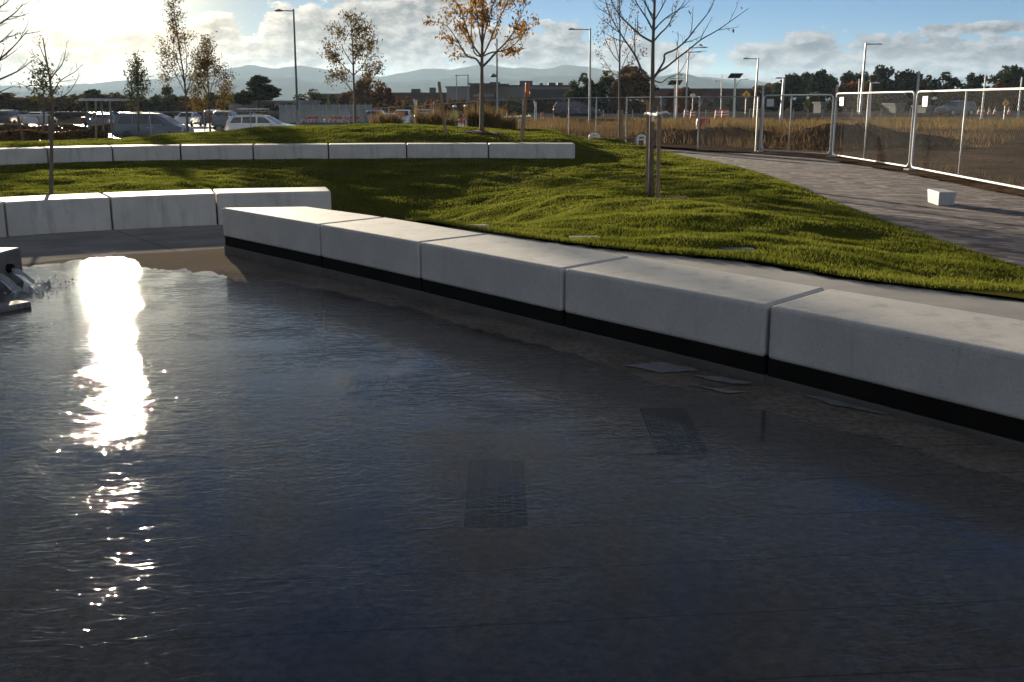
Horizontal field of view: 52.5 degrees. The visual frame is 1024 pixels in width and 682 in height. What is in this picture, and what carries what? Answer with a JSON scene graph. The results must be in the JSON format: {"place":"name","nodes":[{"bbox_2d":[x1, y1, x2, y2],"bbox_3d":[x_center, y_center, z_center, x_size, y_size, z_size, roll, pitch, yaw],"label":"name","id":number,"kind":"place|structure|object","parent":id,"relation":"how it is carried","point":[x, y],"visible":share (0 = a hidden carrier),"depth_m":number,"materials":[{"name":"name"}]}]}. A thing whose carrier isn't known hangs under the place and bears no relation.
{"place":"outdoors","nodes":[
{"label":"outdoors","id":0,"kind":"place"},
{"bbox_2d":[0,223,224,263],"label":"plaza","id":1,"kind":"structure","parent":0,"point":[36,248],"depth_m":14.43,"materials":[{"name":"concrete"}]},
{"bbox_2d":[0,193,111,235],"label":"concrete bench","id":2,"kind":"object","parent":1,"relation":"on","point":[40,214],"visible":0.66,"depth_m":15.84,"materials":[{"name":"concrete"}]},
{"bbox_2d":[102,189,216,229],"bbox_3d":[-5.721,-2.112,16.970,1.743,0.620,0.986,-6,14,-24],"label":"concrete bench","id":3,"kind":"object","parent":1,"relation":"on","point":[153,209],"visible":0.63,"depth_m":16.57,"materials":[{"name":"concrete"}]},
{"bbox_2d":[213,187,331,224],"bbox_3d":[-4.053,-2.242,17.531,1.912,0.620,0.970,-3,13,-14],"label":"concrete bench","id":4,"kind":"object","parent":1,"relation":"on","point":[317,197],"visible":0.52,"depth_m":17.10,"materials":[{"name":"concrete"}]},
{"bbox_2d":[29,123,465,137],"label":"parking lot","id":5,"kind":"structure","parent":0,"point":[197,129],"depth_m":97.23,"materials":[{"name":"asphalt"}]},
{"bbox_2d":[0,129,108,141],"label":"hedge","id":6,"kind":"object","parent":5,"relation":"on","point":[28,135],"visible":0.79,"depth_m":60.54,"materials":[{"name":"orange plant"}]},
{"bbox_2d":[0,123,110,136],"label":"hedge","id":7,"kind":"object","parent":5,"relation":"on","point":[57,129],"visible":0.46,"depth_m":74.19,"materials":[{"name":"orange plant"}]},
{"bbox_2d":[79,98,132,137],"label":"carport","id":8,"kind":"object","parent":5,"relation":"on","point":[86,100],"visible":0.79,"depth_m":72.40,"materials":[{"name":"metal"}]},
{"bbox_2d":[112,113,193,137],"bbox_3d":[-22.313,-13.327,64.659,4.586,1.755,2.223,1,13,4],"label":"minivan","id":9,"kind":"object","parent":5,"relation":"on","point":[162,122],"visible":0.59,"depth_m":63.81,"materials":[{"name":"grey metal"}]},
{"bbox_2d":[152,0,213,131],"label":"young tree","id":10,"kind":"object","parent":5,"relation":"on","point":[177,36],"visible":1,"depth_m":54.00,"materials":[{"name":"brown plant"}]},
{"bbox_2d":[174,112,201,126],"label":"parked car","id":11,"kind":"object","parent":5,"relation":"on","point":[192,117],"visible":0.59,"depth_m":104.47,"materials":[{"name":"white paint"}]},
{"bbox_2d":[180,31,239,131],"bbox_3d":[-16.319,-14.034,56.170,3.249,5.299,2.723,5,14,22],"label":"young tree","id":12,"kind":"object","parent":5,"relation":"on","point":[207,85],"visible":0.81,"depth_m":56.36,"materials":[{"name":"brown plant"}]},
{"bbox_2d":[0,101,477,137],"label":"chain link fence","id":13,"kind":"object","parent":5,"relation":"on","point":[250,119],"visible":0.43,"depth_m":59.92,"materials":[{"name":"metal"}]},
{"bbox_2d":[224,109,294,129],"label":"suv","id":14,"kind":"object","parent":5,"relation":"on","point":[264,121],"visible":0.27,"depth_m":67.72,"materials":[{"name":"white paint"}]},
{"bbox_2d":[274,9,298,125],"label":"street lamp","id":15,"kind":"object","parent":5,"relation":"on","point":[296,85],"visible":0.71,"depth_m":68.55,"materials":[{"name":"metal"}]},
{"bbox_2d":[0,65,838,92],"bbox_3d":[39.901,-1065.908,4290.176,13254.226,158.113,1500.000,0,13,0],"label":"mountains","id":16,"kind":"structure","parent":0,"point":[309,74],"depth_m":4077.64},
{"bbox_2d":[0,73,936,101],"bbox_3d":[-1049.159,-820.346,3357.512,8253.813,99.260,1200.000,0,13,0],"label":"mountains","id":17,"kind":"structure","parent":0,"point":[287,87],"depth_m":3152.24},
{"bbox_2d":[0,257,1011,600],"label":"water","id":18,"kind":"structure","parent":0,"point":[92,261],"depth_m":9.06,"materials":[{"name":"liquid"}]},
{"bbox_2d":[0,300,30,313],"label":"basin lip","id":19,"kind":"object","parent":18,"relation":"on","point":[10,306],"visible":1,"depth_m":9.16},
{"bbox_2d":[0,248,1023,681],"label":"pool floor","id":20,"kind":"structure","parent":0,"point":[212,538],"depth_m":4.55,"materials":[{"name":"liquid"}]},
{"bbox_2d":[0,247,86,293],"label":"fountain block","id":21,"kind":"structure","parent":20,"relation":"on","point":[12,273],"depth_m":10.38,"materials":[{"name":"concrete"}]},
{"bbox_2d":[222,207,381,276],"bbox_3d":[-2.440,-1.150,12.160,0.921,0.710,2.308,-11,17,-39],"label":"concrete bench","id":22,"kind":"object","parent":20,"relation":"on","point":[286,237],"visible":0.62,"depth_m":11.78,"materials":[{"name":"concrete"}]},
{"bbox_2d":[339,375,389,399],"bbox_3d":[-0.931,0.294,6.600,0.253,0.010,0.595,0,13,-1],"label":"drain grate","id":23,"kind":"object","parent":20,"relation":"on","point":[356,388],"visible":1,"depth_m":6.58,"materials":[{"name":"metal"}]},
{"bbox_2d":[321,217,484,299],"bbox_3d":[-1.139,-0.804,10.661,0.918,0.710,1.994,-11,17,-38],"label":"concrete bench","id":24,"kind":"object","parent":20,"relation":"on","point":[383,254],"visible":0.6,"depth_m":10.29,"materials":[{"name":"concrete"}]},
{"bbox_2d":[464,460,527,527],"bbox_3d":[-0.073,0.694,4.781,0.270,0.010,0.845,0,13,-1],"label":"drain grate","id":25,"kind":"object","parent":20,"relation":"on","point":[496,492],"visible":1,"depth_m":4.72,"materials":[{"name":"metal"}]},
{"bbox_2d":[421,234,628,334],"bbox_3d":[0.080,-0.459,9.166,0.881,0.710,2.062,-10,17,-38],"label":"concrete bench","id":26,"kind":"object","parent":20,"relation":"on","point":[517,281],"visible":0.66,"depth_m":8.80,"materials":[{"name":"concrete"}]},
{"bbox_2d":[625,362,698,372],"bbox_3d":[1.037,0.180,7.094,0.463,0.003,0.272,12,17,41],"label":"dry patch","id":27,"kind":"object","parent":20,"relation":"on","point":[661,367],"visible":1,"depth_m":7.09,"materials":[{"name":"concrete"}]},
{"bbox_2d":[640,408,709,454],"bbox_3d":[0.883,0.492,5.702,0.266,0.010,0.827,0,13,1],"label":"drain grate","id":28,"kind":"object","parent":20,"relation":"on","point":[670,429],"visible":1,"depth_m":5.66,"materials":[{"name":"metal"}]},
{"bbox_2d":[563,257,823,382],"bbox_3d":[1.315,-0.121,7.703,0.880,0.710,2.039,-11,17,-38],"label":"concrete bench","id":29,"kind":"object","parent":20,"relation":"on","point":[713,320],"visible":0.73,"depth_m":7.32,"materials":[{"name":"concrete"}]},
{"bbox_2d":[806,395,886,413],"bbox_3d":[2.059,0.382,6.172,0.711,0.005,0.173,11,17,38],"label":"dry patch","id":30,"kind":"object","parent":20,"relation":"on","point":[831,401],"visible":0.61,"depth_m":6.21,"materials":[{"name":"concrete"}]},
{"bbox_2d":[764,289,1023,449],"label":"concrete bench","id":31,"kind":"object","parent":20,"relation":"on","point":[955,370],"visible":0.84,"depth_m":5.96,"materials":[{"name":"concrete"}]},
{"bbox_2d":[0,123,1023,298],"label":"lawn","id":32,"kind":"structure","parent":0,"point":[582,153],"depth_m":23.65,"materials":[{"name":"plant"}]},
{"bbox_2d":[0,147,47,164],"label":"concrete bench","id":33,"kind":"object","parent":32,"relation":"on","point":[21,155],"visible":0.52,"depth_m":28.56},
{"bbox_2d":[0,0,48,94],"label":"young tree","id":34,"kind":"object","parent":32,"relation":"on","point":[9,50],"visible":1,"depth_m":16.44,"materials":[{"name":"brown plant"}]},
{"bbox_2d":[22,56,62,131],"bbox_3d":[-19.216,-10.202,42.920,2.122,3.024,1.404,7,15,29],"label":"young tree","id":35,"kind":"object","parent":32,"relation":"on","point":[40,71],"visible":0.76,"depth_m":42.75,"materials":[{"name":"green plant"}]},
{"bbox_2d":[10,30,82,194],"bbox_3d":[-7.781,-3.862,17.680,1.303,2.888,0.928,0,13,0],"label":"young tree","id":36,"kind":"object","parent":32,"relation":"on","point":[52,102],"visible":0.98,"depth_m":17.61,"materials":[{"name":"brown plant"}]},
{"bbox_2d":[42,145,112,162],"bbox_3d":[-12.484,-5.241,29.874,1.872,0.710,0.939,-9,16,-34],"label":"concrete bench","id":37,"kind":"object","parent":32,"relation":"on","point":[72,154],"visible":0.45,"depth_m":29.51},
{"bbox_2d":[110,144,180,160],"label":"concrete bench","id":38,"kind":"object","parent":32,"relation":"on","point":[145,152],"visible":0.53,"depth_m":30.31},
{"bbox_2d":[181,144,253,159],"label":"concrete bench","id":39,"kind":"object","parent":32,"relation":"on","point":[214,151],"visible":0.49,"depth_m":30.80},
{"bbox_2d":[253,143,327,158],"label":"concrete bench","id":40,"kind":"object","parent":32,"relation":"on","point":[294,151],"visible":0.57,"depth_m":31.16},
{"bbox_2d":[317,8,385,123],"bbox_3d":[-6.906,-11.795,44.576,2.973,4.924,3.283,0,13,0],"label":"young tree","id":41,"kind":"object","parent":32,"relation":"on","point":[360,29],"visible":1,"depth_m":44.54,"materials":[{"name":"brown plant"}]},
{"bbox_2d":[329,143,405,158],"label":"concrete bench","id":42,"kind":"object","parent":32,"relation":"on","point":[363,150],"visible":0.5,"depth_m":31.51,"materials":[{"name":"concrete"}]},
{"bbox_2d":[374,105,406,123],"bbox_3d":[-5.478,-9.973,46.956,1.625,1.470,1.295,0,13,0],"label":"grass clump","id":43,"kind":"object","parent":32,"relation":"on","point":[387,119],"visible":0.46,"depth_m":46.69,"materials":[{"name":"plant"}]},
{"bbox_2d":[409,103,449,124],"bbox_3d":[-3.733,-10.044,46.886,1.887,1.583,1.453,0,13,0],"label":"grass clump","id":44,"kind":"object","parent":32,"relation":"on","point":[419,118],"visible":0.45,"depth_m":46.67,"materials":[{"name":"plant"}]},
{"bbox_2d":[407,143,487,157],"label":"concrete bench","id":45,"kind":"object","parent":32,"relation":"on","point":[447,150],"visible":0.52,"depth_m":31.75,"materials":[{"name":"concrete"}]},
{"bbox_2d":[461,101,493,126],"bbox_3d":[-1.468,-9.938,45.975,1.639,1.482,1.120,0,13,0],"label":"grass clump","id":46,"kind":"object","parent":32,"relation":"on","point":[472,119],"visible":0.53,"depth_m":45.69,"materials":[{"name":"plant"}]},
{"bbox_2d":[464,130,506,133],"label":"mulch","id":47,"kind":"object","parent":32,"relation":"on","point":[477,131],"visible":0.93,"depth_m":35.05,"materials":[{"name":"brown plant"}]},
{"bbox_2d":[422,0,540,130],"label":"young tree","id":48,"kind":"object","parent":47,"relation":"on","point":[485,16],"visible":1,"depth_m":34.69,"materials":[{"name":"orange plant"}]},
{"bbox_2d":[477,105,508,127],"bbox_3d":[-0.931,-9.864,45.977,1.595,1.316,1.060,0,13,0],"label":"grass clump","id":49,"kind":"object","parent":32,"relation":"on","point":[492,121],"visible":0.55,"depth_m":45.70,"materials":[{"name":"plant"}]},
{"bbox_2d":[488,142,574,158],"bbox_3d":[0.594,-5.810,32.341,2.652,0.710,0.901,-1,13,-3],"label":"concrete bench","id":50,"kind":"object","parent":32,"relation":"on","point":[533,150],"visible":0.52,"depth_m":31.88,"materials":[{"name":"concrete"}]},
{"bbox_2d":[645,101,649,190],"bbox_3d":[2.522,-3.613,19.281,0.096,1.636,0.073,0,13,0],"label":"tree stake","id":51,"kind":"object","parent":32,"relation":"on","point":[647,147],"visible":0.81,"depth_m":19.26,"materials":[{"name":"brown wood"}]},
{"bbox_2d":[656,106,660,197],"bbox_3d":[2.530,-3.133,17.904,0.096,1.796,0.070,0,13,0],"label":"tree stake","id":52,"kind":"object","parent":32,"relation":"on","point":[658,154],"visible":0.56,"depth_m":17.86,"materials":[{"name":"brown wood"}]},
{"bbox_2d":[644,196,687,198],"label":"mulch","id":53,"kind":"object","parent":32,"relation":"on","point":[680,197],"visible":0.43,"depth_m":18.64,"materials":[{"name":"brown plant"}]},
{"bbox_2d":[593,0,748,196],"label":"young tree","id":54,"kind":"object","parent":53,"relation":"on","point":[652,77],"visible":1,"depth_m":18.33,"materials":[{"name":"brown plant"}]},
{"bbox_2d":[0,0,1023,88],"label":"sky","id":55,"kind":"structure","parent":0,"point":[960,38],"materials":[{"name":"blue"}]},
{"bbox_2d":[23,108,1023,301],"bbox_3d":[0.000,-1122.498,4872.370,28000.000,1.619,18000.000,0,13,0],"label":"ground","id":56,"kind":"structure","parent":0,"point":[71,121],"depth_m":96.04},
{"bbox_2d":[0,92,42,113],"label":"broad tree","id":57,"kind":"object","parent":56,"relation":"on","point":[9,102],"visible":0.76,"depth_m":134.84,"materials":[{"name":"green plant"}]},
{"bbox_2d":[27,97,85,119],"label":"broad tree","id":58,"kind":"object","parent":56,"relation":"on","point":[69,106],"visible":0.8,"depth_m":139.95,"materials":[{"name":"green plant"}]},
{"bbox_2d":[77,89,116,114],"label":"broad tree","id":59,"kind":"object","parent":56,"relation":"on","point":[91,93],"visible":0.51,"depth_m":144.59,"materials":[{"name":"green plant"}]},
{"bbox_2d":[111,96,141,112],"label":"broad tree","id":60,"kind":"object","parent":56,"relation":"on","point":[119,107],"visible":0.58,"depth_m":145.12,"materials":[{"name":"green plant"}]},
{"bbox_2d":[119,50,154,131],"bbox_3d":[-18.238,-12.202,50.525,1.923,3.940,1.944,0,13,0],"label":"young tree","id":61,"kind":"object","parent":56,"relation":"on","point":[135,79],"visible":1,"depth_m":50.37,"materials":[{"name":"green plant"}]},
{"bbox_2d":[139,95,173,113],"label":"broad tree","id":62,"kind":"object","parent":56,"relation":"on","point":[155,104],"visible":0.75,"depth_m":145.13,"materials":[{"name":"green plant"}]},
{"bbox_2d":[164,94,191,116],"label":"broad tree","id":63,"kind":"object","parent":56,"relation":"on","point":[174,101],"visible":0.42,"depth_m":145.31,"materials":[{"name":"green plant"}]},
{"bbox_2d":[229,75,295,119],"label":"pine tree","id":64,"kind":"object","parent":56,"relation":"on","point":[257,90],"visible":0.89,"depth_m":125.49,"materials":[{"name":"green plant"}]},
{"bbox_2d":[226,100,321,118],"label":"shed","id":65,"kind":"structure","parent":56,"relation":"on","point":[254,105],"depth_m":130.68,"materials":[{"name":"metal"}]},
{"bbox_2d":[292,89,329,104],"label":"broad tree","id":66,"kind":"object","parent":56,"relation":"on","point":[314,96],"visible":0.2,"depth_m":145.31,"materials":[{"name":"green plant"}]},
{"bbox_2d":[279,103,371,123],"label":"screen fence","id":67,"kind":"object","parent":56,"relation":"on","point":[292,107],"visible":0.76,"depth_m":120.94,"materials":[{"name":"metal"}]},
{"bbox_2d":[349,72,393,112],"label":"broad tree","id":68,"kind":"object","parent":56,"relation":"on","point":[378,95],"visible":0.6,"depth_m":135.88,"materials":[{"name":"orange plant"}]},
{"bbox_2d":[392,88,446,103],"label":"warehouse","id":69,"kind":"structure","parent":56,"relation":"on","point":[415,94],"depth_m":180.10,"materials":[{"name":"metal"}]},
{"bbox_2d":[445,86,469,101],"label":"hall","id":70,"kind":"structure","parent":56,"relation":"on","point":[461,92],"depth_m":173.11,"materials":[{"name":"grey metal"}]},
{"bbox_2d":[469,82,499,106],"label":"hall","id":71,"kind":"structure","parent":56,"relation":"on","point":[490,90],"depth_m":167.24,"materials":[{"name":"grey metal"}]},
{"bbox_2d":[498,81,570,109],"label":"hall","id":72,"kind":"structure","parent":56,"relation":"on","point":[505,91],"depth_m":176.92,"materials":[{"name":"grey metal"}]},
{"bbox_2d":[530,89,569,112],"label":"school","id":73,"kind":"object","parent":56,"relation":"on","point":[545,93],"visible":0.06,"depth_m":163.42,"materials":[{"name":"grey concrete"}]},
{"bbox_2d":[553,100,600,118],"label":"suv","id":74,"kind":"object","parent":56,"relation":"on","point":[564,111],"visible":0.73,"depth_m":92.90,"materials":[{"name":"blue paint"}]},
{"bbox_2d":[568,72,595,107],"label":"broad tree","id":75,"kind":"object","parent":56,"relation":"on","point":[580,92],"visible":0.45,"depth_m":144.64,"materials":[{"name":"green plant"}]},
{"bbox_2d":[591,70,628,113],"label":"broad tree","id":76,"kind":"object","parent":56,"relation":"on","point":[598,90],"visible":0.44,"depth_m":144.73,"materials":[{"name":"green plant"}]},
{"bbox_2d":[484,96,758,150],"bbox_3d":[3.479,-9.176,43.520,0.865,2.063,18.885,-7,15,-28],"label":"chain link fence","id":77,"kind":"object","parent":56,"relation":"on","point":[660,100],"visible":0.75,"depth_m":40.57,"materials":[{"name":"metal"}]},
{"bbox_2d":[593,0,649,138],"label":"young tree","id":78,"kind":"object","parent":56,"relation":"on","point":[619,74],"visible":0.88,"depth_m":39.53,"materials":[{"name":"orange plant"}]},
{"bbox_2d":[607,70,641,113],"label":"broad tree","id":79,"kind":"object","parent":56,"relation":"on","point":[629,87],"visible":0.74,"depth_m":140.62,"materials":[{"name":"orange plant"}]},
{"bbox_2d":[602,64,658,113],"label":"tall tree","id":80,"kind":"object","parent":56,"relation":"on","point":[643,82],"visible":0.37,"depth_m":146.01,"materials":[{"name":"orange plant"}]},
{"bbox_2d":[639,87,751,110],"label":"warehouse","id":81,"kind":"structure","parent":56,"relation":"on","point":[662,92],"depth_m":194.67,"materials":[{"name":"metal"}]},
{"bbox_2d":[528,113,1023,117],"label":"kerb","id":82,"kind":"structure","parent":56,"relation":"on","point":[795,115],"depth_m":120.50,"materials":[{"name":"concrete"}]},
{"bbox_2d":[771,73,807,110],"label":"tall tree","id":83,"kind":"object","parent":56,"relation":"on","point":[796,84],"visible":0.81,"depth_m":193.33,"materials":[{"name":"green plant"}]},
{"bbox_2d":[603,115,1023,130],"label":"dry grass","id":84,"kind":"structure","parent":56,"relation":"on","point":[969,126],"depth_m":76.10,"materials":[{"name":"plant"}]},
{"bbox_2d":[805,68,831,101],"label":"tall tree","id":85,"kind":"object","parent":56,"relation":"on","point":[819,81],"visible":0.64,"depth_m":198.20,"materials":[{"name":"green plant"}]},
{"bbox_2d":[837,81,869,111],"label":"broad tree","id":86,"kind":"object","parent":56,"relation":"on","point":[849,86],"visible":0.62,"depth_m":179.15,"materials":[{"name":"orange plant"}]},
{"bbox_2d":[854,74,883,108],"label":"broad tree","id":87,"kind":"object","parent":56,"relation":"on","point":[876,87],"visible":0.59,"depth_m":193.03,"materials":[{"name":"green plant"}]},
{"bbox_2d":[862,64,899,110],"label":"tall tree","id":88,"kind":"object","parent":56,"relation":"on","point":[883,74],"visible":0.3,"depth_m":198.16,"materials":[{"name":"green plant"}]},
{"bbox_2d":[882,68,919,110],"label":"tall tree","id":89,"kind":"object","parent":56,"relation":"on","point":[907,76],"visible":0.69,"depth_m":193.13,"materials":[{"name":"green plant"}]},
{"bbox_2d":[909,74,937,108],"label":"broad tree","id":90,"kind":"object","parent":56,"relation":"on","point":[923,85],"visible":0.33,"depth_m":189.61,"materials":[{"name":"green plant"}]},
{"bbox_2d":[928,71,965,111],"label":"broad tree","id":91,"kind":"object","parent":56,"relation":"on","point":[951,83],"visible":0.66,"depth_m":183.07,"materials":[{"name":"green plant"}]},
{"bbox_2d":[935,101,977,115],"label":"suv","id":92,"kind":"object","parent":56,"relation":"on","point":[969,107],"visible":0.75,"depth_m":114.43,"materials":[{"name":"grey paint"}]},
{"bbox_2d":[955,86,997,111],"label":"broad tree","id":93,"kind":"object","parent":56,"relation":"on","point":[976,96],"visible":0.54,"depth_m":178.75,"materials":[{"name":"green plant"}]},
{"bbox_2d":[965,72,988,91],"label":"broad tree","id":94,"kind":"object","parent":56,"relation":"on","point":[974,82],"visible":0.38,"depth_m":188.51,"materials":[{"name":"green plant"}]},
{"bbox_2d":[986,65,1018,110],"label":"broad tree","id":95,"kind":"object","parent":56,"relation":"on","point":[1005,76],"visible":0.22,"depth_m":193.45,"materials":[{"name":"green plant"}]},
{"bbox_2d":[990,81,1021,111],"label":"broad tree","id":96,"kind":"object","parent":56,"relation":"on","point":[1000,84],"visible":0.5,"depth_m":182.08,"materials":[{"name":"orange plant"}]},
{"bbox_2d":[465,116,693,130],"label":"dry grass","id":97,"kind":"structure","parent":0,"point":[572,120],"depth_m":78.62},
{"bbox_2d":[416,222,1023,319],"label":"path","id":98,"kind":"structure","parent":0,"point":[1002,307],"depth_m":8.93,"materials":[{"name":"concrete"}]},
{"bbox_2d":[518,112,1014,149],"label":"dry grass","id":99,"kind":"structure","parent":0,"point":[779,144],"depth_m":43.81,"materials":[{"name":"plant"}]},
{"bbox_2d":[654,148,1023,266],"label":"paver path","id":100,"kind":"structure","parent":0,"point":[986,222],"depth_m":18.88,"materials":[{"name":"stone"}]},
{"bbox_2d":[928,189,955,205],"bbox_3d":[7.376,-2.472,17.827,0.292,0.235,0.742,1,13,6],"label":"concrete block","id":101,"kind":"object","parent":100,"relation":"on","point":[942,197],"depth_m":17.54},
{"bbox_2d":[693,148,1023,195],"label":"earth verge","id":102,"kind":"structure","parent":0,"point":[974,183],"depth_m":26.00,"materials":[{"name":"soil"}]},
{"bbox_2d":[757,86,763,151],"bbox_3d":[8.550,-7.561,35.612,0.240,2.351,0.200,-4,14,-17],"label":"fence post","id":103,"kind":"object","parent":102,"relation":"on","point":[761,120],"visible":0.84,"depth_m":35.60,"materials":[{"name":"metal"}]},
{"bbox_2d":[761,94,833,154],"bbox_3d":[9.297,-7.125,34.014,0.067,1.872,3.503,-6,14,-24],"label":"fence","id":104,"kind":"object","parent":103,"relation":"attached to","point":[770,103],"visible":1,"depth_m":34.09,"materials":[{"name":"metal"}]},
{"bbox_2d":[567,122,1023,185],"bbox_3d":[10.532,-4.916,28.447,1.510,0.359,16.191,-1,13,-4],"label":"dry grass","id":105,"kind":"structure","parent":102,"relation":"on","point":[804,150],"depth_m":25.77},
{"bbox_2d":[827,84,837,156],"bbox_3d":[10.057,-6.810,32.395,0.240,2.334,0.200,-4,14,-17],"label":"fence post","id":106,"kind":"object","parent":102,"relation":"on","point":[832,155],"visible":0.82,"depth_m":32.40,"materials":[{"name":"metal"}]},
{"bbox_2d":[832,91,915,166],"bbox_3d":[10.089,-6.056,29.295,0.067,1.912,6.252,0,13,-1],"label":"fence","id":107,"kind":"object","parent":106,"relation":"attached to","point":[841,102],"visible":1,"depth_m":29.20,"materials":[{"name":"metal"}]},
{"bbox_2d":[903,71,920,169],"bbox_3d":[10.135,-5.485,26.153,0.240,2.561,0.200,-4,14,-17],"label":"fence post","id":108,"kind":"object","parent":102,"relation":"on","point":[917,90],"visible":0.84,"depth_m":26.13,"materials":[{"name":"metal"}]},
{"bbox_2d":[911,87,1023,189],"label":"fence","id":109,"kind":"object","parent":108,"relation":"attached to","point":[925,101],"visible":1,"depth_m":22.80,"materials":[{"name":"metal"}]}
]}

